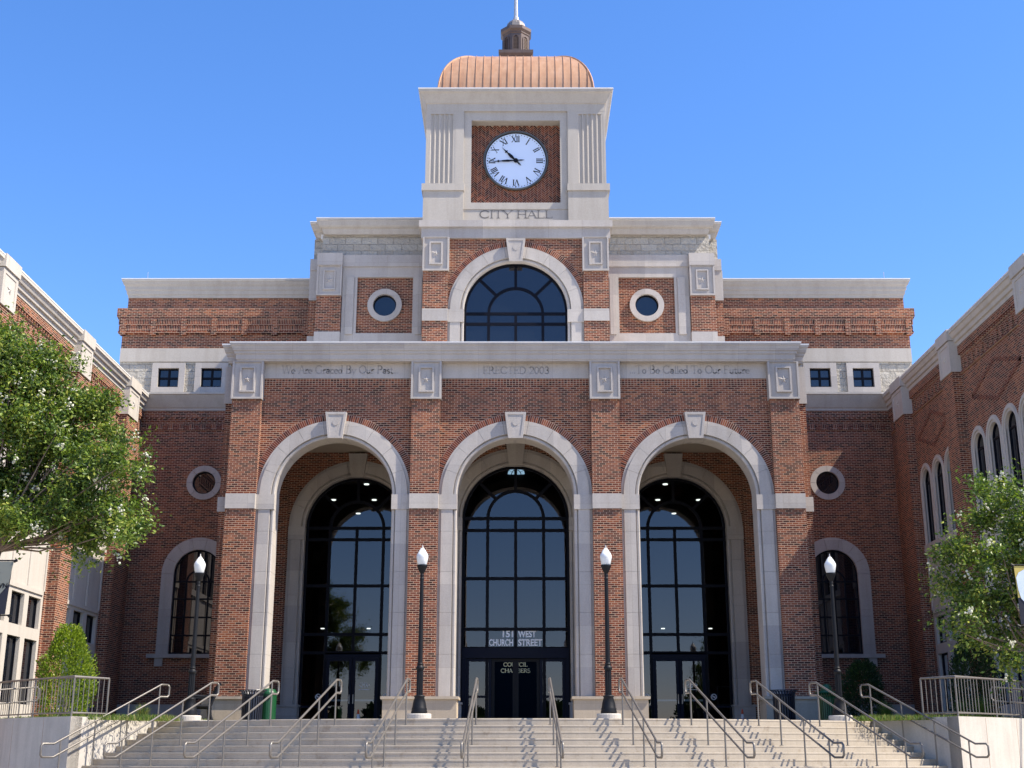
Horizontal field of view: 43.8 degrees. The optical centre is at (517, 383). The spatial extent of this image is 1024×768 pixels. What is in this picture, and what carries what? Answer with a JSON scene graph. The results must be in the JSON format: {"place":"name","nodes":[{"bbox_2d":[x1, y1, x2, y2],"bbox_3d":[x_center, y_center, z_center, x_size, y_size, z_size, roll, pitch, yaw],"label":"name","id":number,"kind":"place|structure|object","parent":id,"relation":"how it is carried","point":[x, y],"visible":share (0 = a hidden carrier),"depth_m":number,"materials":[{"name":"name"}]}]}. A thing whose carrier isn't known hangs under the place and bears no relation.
{"place":"outdoors","nodes":[
{"label":"outdoors","id":0,"kind":"place"},
{"bbox_2d":[0,0,1023,719],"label":"city hall","id":1,"kind":"structure","parent":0,"point":[514,380],"depth_m":46.31,"materials":[{"name":"red brick"}]},
{"bbox_2d":[150,363,185,391],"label":"square window","id":2,"kind":"structure","parent":1,"relation":"in","point":[166,377],"depth_m":50.39,"materials":[{"name":"stone"}]},
{"bbox_2d":[146,538,216,665],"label":"arched window","id":3,"kind":"structure","parent":1,"relation":"in","point":[177,599],"depth_m":47.97,"materials":[{"name":"glass"}]},
{"bbox_2d":[186,466,220,499],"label":"round window","id":4,"kind":"structure","parent":1,"relation":"in","point":[203,483],"depth_m":49.22,"materials":[{"name":"stone"}]},
{"bbox_2d":[194,363,228,391],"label":"square window","id":5,"kind":"structure","parent":1,"relation":"in","point":[209,377],"depth_m":50.39,"materials":[{"name":"stone"}]},
{"bbox_2d":[324,658,351,718],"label":"door","id":6,"kind":"structure","parent":1,"relation":"in","point":[336,668],"depth_m":46.15,"materials":[{"name":"black glass"}]},
{"bbox_2d":[298,478,391,718],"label":"entry window","id":7,"kind":"structure","parent":1,"relation":"in","point":[345,606],"depth_m":47.17,"materials":[{"name":"black glass"}]},
{"bbox_2d":[351,658,377,718],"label":"door","id":8,"kind":"structure","parent":1,"relation":"in","point":[364,670],"depth_m":46.15,"materials":[{"name":"black glass"}]},
{"bbox_2d":[367,289,401,321],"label":"round window","id":9,"kind":"structure","parent":1,"relation":"in","point":[384,305],"depth_m":48.89,"materials":[{"name":"stone"}]},
{"bbox_2d":[466,659,491,717],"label":"door","id":10,"kind":"structure","parent":1,"relation":"in","point":[475,668],"depth_m":44.19,"materials":[{"name":"clear glass"}]},
{"bbox_2d":[491,659,514,717],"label":"door","id":11,"kind":"structure","parent":1,"relation":"in","point":[503,670],"depth_m":44.22,"materials":[{"name":"black glass"}]},
{"bbox_2d":[460,467,570,717],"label":"entry window","id":12,"kind":"structure","parent":1,"relation":"in","point":[515,598],"depth_m":45.27,"materials":[{"name":"black glass"}]},
{"bbox_2d":[464,264,567,340],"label":"arched window","id":13,"kind":"structure","parent":1,"relation":"in","point":[509,302],"depth_m":47.20,"materials":[{"name":"blue glass"}]},
{"bbox_2d":[516,659,539,717],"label":"door","id":14,"kind":"structure","parent":1,"relation":"in","point":[527,670],"depth_m":44.22,"materials":[{"name":"black glass"}]},
{"bbox_2d":[540,659,565,717],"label":"door","id":15,"kind":"structure","parent":1,"relation":"in","point":[555,668],"depth_m":44.19,"materials":[{"name":"clear glass"}]},
{"bbox_2d":[630,289,663,321],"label":"round window","id":16,"kind":"structure","parent":1,"relation":"in","point":[646,305],"depth_m":48.89,"materials":[{"name":"stone"}]},
{"bbox_2d":[653,658,680,718],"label":"door","id":17,"kind":"structure","parent":1,"relation":"in","point":[665,670],"depth_m":46.14,"materials":[{"name":"black glass"}]},
{"bbox_2d":[639,478,733,718],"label":"entry window","id":18,"kind":"structure","parent":1,"relation":"in","point":[684,575],"depth_m":47.17,"materials":[{"name":"black glass"}]},
{"bbox_2d":[679,658,705,718],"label":"door","id":19,"kind":"structure","parent":1,"relation":"in","point":[693,669],"depth_m":46.17,"materials":[{"name":"clear glass"}]},
{"bbox_2d":[803,363,837,391],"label":"square window","id":20,"kind":"structure","parent":1,"relation":"in","point":[820,377],"depth_m":50.39,"materials":[{"name":"stone"}]},
{"bbox_2d":[810,466,844,499],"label":"round window","id":21,"kind":"structure","parent":1,"relation":"in","point":[824,481],"depth_m":49.22,"materials":[{"name":"stone"}]},
{"bbox_2d":[814,538,885,665],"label":"arched window","id":22,"kind":"structure","parent":1,"relation":"in","point":[851,582],"depth_m":47.97,"materials":[{"name":"glass"}]},
{"bbox_2d":[846,363,880,391],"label":"square window","id":23,"kind":"structure","parent":1,"relation":"in","point":[861,377],"depth_m":50.39,"materials":[{"name":"stone"}]},
{"bbox_2d":[0,0,1023,364],"label":"sky","id":24,"kind":"structure","parent":0,"point":[139,138],"materials":[{"name":"blue"}]},
{"label":"terrace","id":25,"kind":"structure","parent":0,"visible":0},
{"bbox_2d":[180,554,205,720],"bbox_3d":[-8.396,6.562,33.186,0.600,4.310,0.600,0,-16,0],"label":"street lamp","id":26,"kind":"object","parent":25,"relation":"on","point":[199,569],"visible":0.9,"depth_m":33.00,"materials":[{"name":"metal"}]},
{"bbox_2d":[194,683,221,719],"bbox_3d":[-8.521,8.671,34.579,0.877,1.071,1.342,4,-17,-14],"label":"cast iron bench","id":27,"kind":"object","parent":25,"relation":"on","point":[202,697],"visible":0.46,"depth_m":34.03,"materials":[{"name":"metal"}]},
{"bbox_2d":[238,689,266,719],"bbox_3d":[-7.916,9.662,38.013,0.856,1.046,0.855,0,-16,0],"label":"litter bin","id":28,"kind":"object","parent":25,"relation":"on","point":[256,714],"visible":0.67,"depth_m":37.82,"materials":[{"name":"black metal"}]},
{"bbox_2d":[260,688,276,719],"bbox_3d":[-7.586,9.812,38.699,0.550,1.140,0.550,0,-16,0],"label":"recycling bin","id":29,"kind":"object","parent":25,"relation":"on","point":[266,710],"visible":0.41,"depth_m":38.51,"materials":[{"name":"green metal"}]},
{"bbox_2d":[407,545,430,717],"bbox_3d":[-2.406,6.144,31.745,0.600,4.310,0.600,0,-16,0],"label":"street lamp","id":30,"kind":"object","parent":25,"relation":"on","point":[419,709],"visible":0.99,"depth_m":31.52,"materials":[{"name":"metal"}]},
{"bbox_2d":[597,545,620,717],"bbox_3d":[2.234,6.144,31.745,0.600,4.310,0.600,0,-16,0],"label":"street lamp","id":31,"kind":"object","parent":25,"relation":"on","point":[608,709],"visible":0.98,"depth_m":31.51,"materials":[{"name":"metal"}]},
{"bbox_2d":[769,689,798,719],"bbox_3d":[7.954,9.662,38.013,0.908,1.046,0.906,0,-16,0],"label":"litter bin","id":32,"kind":"object","parent":25,"relation":"on","point":[788,698],"visible":0.63,"depth_m":37.81,"materials":[{"name":"black metal"}]},
{"bbox_2d":[814,684,835,719],"bbox_3d":[8.934,9.247,36.780,0.726,1.156,0.726,0,-16,0],"label":"litter bin","id":33,"kind":"object","parent":25,"relation":"on","point":[826,710],"visible":0.42,"depth_m":36.58,"materials":[{"name":"green metal"}]},
{"bbox_2d":[824,554,852,720],"bbox_3d":[8.264,6.562,33.186,0.600,4.310,0.600,0,-16,0],"label":"street lamp","id":34,"kind":"object","parent":25,"relation":"on","point":[830,569],"visible":0.92,"depth_m":33.00,"materials":[{"name":"metal"}]},
{"label":"planting soil","id":35,"kind":"structure","parent":25,"relation":"on","visible":0},
{"bbox_2d":[35,622,100,716],"bbox_3d":[-12.128,7.791,34.420,1.775,2.681,1.687,0,-16,0],"label":"holly shrub","id":36,"kind":"object","parent":35,"relation":"on","point":[77,636],"visible":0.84,"depth_m":34.20,"materials":[{"name":"green plant"}]},
{"bbox_2d":[133,702,150,714],"bbox_3d":[-9.507,8.322,32.370,0.594,0.476,0.576,14,-22,-41],"label":"grass tuft","id":37,"kind":"object","parent":35,"relation":"on","point":[142,711],"visible":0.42,"depth_m":32.30,"materials":[{"name":"green plant"}]},
{"bbox_2d":[0,712,1018,720],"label":"grass","id":38,"kind":"structure","parent":35,"relation":"on","point":[165,717],"depth_m":30.95,"materials":[{"name":"green plant"}]},
{"bbox_2d":[841,658,891,717],"bbox_3d":[10.880,9.702,40.037,1.681,2.142,1.590,0,-16,0],"label":"holly shrub","id":39,"kind":"object","parent":35,"relation":"on","point":[853,674],"visible":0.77,"depth_m":39.94,"materials":[{"name":"green plant"}]},
{"bbox_2d":[873,699,897,715],"bbox_3d":[10.536,9.368,36.394,0.873,0.709,0.816,0,-16,0],"label":"grass tuft","id":40,"kind":"object","parent":35,"relation":"on","point":[883,710],"visible":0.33,"depth_m":36.34,"materials":[{"name":"green plant"}]},
{"bbox_2d":[949,700,971,715],"bbox_3d":[11.841,8.684,33.925,0.790,0.646,0.755,0,-16,0],"label":"grass tuft","id":41,"kind":"object","parent":35,"relation":"on","point":[967,709],"visible":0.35,"depth_m":33.83,"materials":[{"name":"green plant"}]},
{"bbox_2d":[947,630,1005,716],"bbox_3d":[12.630,8.066,35.206,1.541,2.591,1.480,0,-16,0],"label":"holly shrub","id":42,"kind":"object","parent":35,"relation":"on","point":[956,663],"visible":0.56,"depth_m":34.94,"materials":[{"name":"green plant"}]},
{"bbox_2d":[964,695,993,716],"bbox_3d":[12.106,8.484,33.362,0.909,0.718,0.866,0,-16,0],"label":"grass tuft","id":43,"kind":"object","parent":35,"relation":"on","point":[981,707],"visible":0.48,"depth_m":33.27,"materials":[{"name":"green plant"}]},
{"label":"ground","id":44,"kind":"structure","parent":0,"visible":0},
{"bbox_2d":[0,559,17,617],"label":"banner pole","id":45,"kind":"object","parent":44,"relation":"on","point":[5,571],"visible":1,"depth_m":23.91,"materials":[{"name":"fabric"}]},
{"bbox_2d":[0,716,158,767],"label":"retaining wall","id":46,"kind":"structure","parent":44,"relation":"on","point":[22,740],"depth_m":30.88,"materials":[{"name":"concrete"}]},
{"bbox_2d":[0,686,39,717],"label":"ramp handrail","id":47,"kind":"object","parent":46,"relation":"on","point":[20,696],"visible":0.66,"depth_m":32.38,"materials":[{"name":"metal"}]},
{"bbox_2d":[0,675,109,717],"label":"guard railing","id":48,"kind":"object","parent":46,"relation":"on","point":[59,678],"visible":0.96,"depth_m":31.39,"materials":[{"name":"metal"}]},
{"bbox_2d":[0,302,171,583],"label":"crape myrtle","id":49,"kind":"object","parent":44,"relation":"on","point":[35,397],"visible":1,"depth_m":27.35,"materials":[{"name":"green plant"}]},
{"bbox_2d":[82,718,947,767],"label":"steps","id":50,"kind":"structure","parent":44,"relation":"on","point":[518,742],"depth_m":29.14,"materials":[{"name":"concrete"}]},
{"bbox_2d":[39,684,169,767],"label":"handrail","id":51,"kind":"object","parent":50,"relation":"on","point":[98,731],"visible":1,"depth_m":30.64,"materials":[{"name":"metal"}]},
{"bbox_2d":[103,682,219,767],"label":"handrail","id":52,"kind":"object","parent":50,"relation":"on","point":[159,728],"visible":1,"depth_m":29.81,"materials":[{"name":"metal"}]},
{"bbox_2d":[183,680,279,767],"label":"handrail","id":53,"kind":"object","parent":50,"relation":"on","point":[224,720],"visible":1,"depth_m":29.03,"materials":[{"name":"metal"}]},
{"bbox_2d":[269,679,341,767],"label":"handrail","id":54,"kind":"object","parent":50,"relation":"on","point":[300,720],"visible":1,"depth_m":28.34,"materials":[{"name":"metal"}]},
{"bbox_2d":[365,678,410,767],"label":"handrail","id":55,"kind":"object","parent":50,"relation":"on","point":[385,726],"visible":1,"depth_m":28.00,"materials":[{"name":"metal"}]},
{"bbox_2d":[460,677,478,767],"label":"handrail","id":56,"kind":"object","parent":50,"relation":"on","point":[464,743],"visible":1,"depth_m":27.82,"materials":[{"name":"metal"}]},
{"bbox_2d":[548,677,563,767],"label":"handrail","id":57,"kind":"object","parent":50,"relation":"on","point":[560,743],"visible":1,"depth_m":27.72,"materials":[{"name":"metal"}]},
{"bbox_2d":[618,678,662,767],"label":"handrail","id":58,"kind":"object","parent":50,"relation":"on","point":[643,721],"visible":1,"depth_m":28.02,"materials":[{"name":"metal"}]},
{"bbox_2d":[684,679,755,767],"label":"handrail","id":59,"kind":"object","parent":50,"relation":"on","point":[726,720],"visible":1,"depth_m":28.34,"materials":[{"name":"metal"}]},
{"bbox_2d":[749,680,844,767],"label":"handrail","id":60,"kind":"object","parent":50,"relation":"on","point":[803,720],"visible":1,"depth_m":28.98,"materials":[{"name":"metal"}]},
{"bbox_2d":[808,682,923,767],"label":"handrail","id":61,"kind":"object","parent":50,"relation":"on","point":[869,729],"visible":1,"depth_m":29.79,"materials":[{"name":"metal"}]},
{"bbox_2d":[859,684,989,767],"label":"handrail","id":62,"kind":"object","parent":50,"relation":"on","point":[934,732],"visible":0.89,"depth_m":30.68,"materials":[{"name":"metal"}]},
{"bbox_2d":[871,716,1023,767],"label":"retaining wall","id":63,"kind":"structure","parent":44,"relation":"on","point":[1003,738],"depth_m":30.83,"materials":[{"name":"concrete"}]},
{"bbox_2d":[919,675,1023,717],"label":"guard railing","id":64,"kind":"object","parent":63,"relation":"on","point":[967,678],"visible":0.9,"depth_m":31.32,"materials":[{"name":"metal"}]},
{"bbox_2d":[990,686,1023,717],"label":"ramp handrail","id":65,"kind":"object","parent":63,"relation":"on","point":[1009,697],"visible":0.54,"depth_m":32.39,"materials":[{"name":"metal"}]},
{"bbox_2d":[918,454,1023,698],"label":"crape myrtle","id":66,"kind":"object","parent":44,"relation":"on","point":[977,596],"visible":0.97,"depth_m":27.13,"materials":[{"name":"green plant"}]},
{"bbox_2d":[1010,563,1023,627],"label":"banner","id":67,"kind":"object","parent":44,"relation":"on","point":[1019,572],"visible":1,"depth_m":25.38,"materials":[{"name":"fabric"}]}
]}

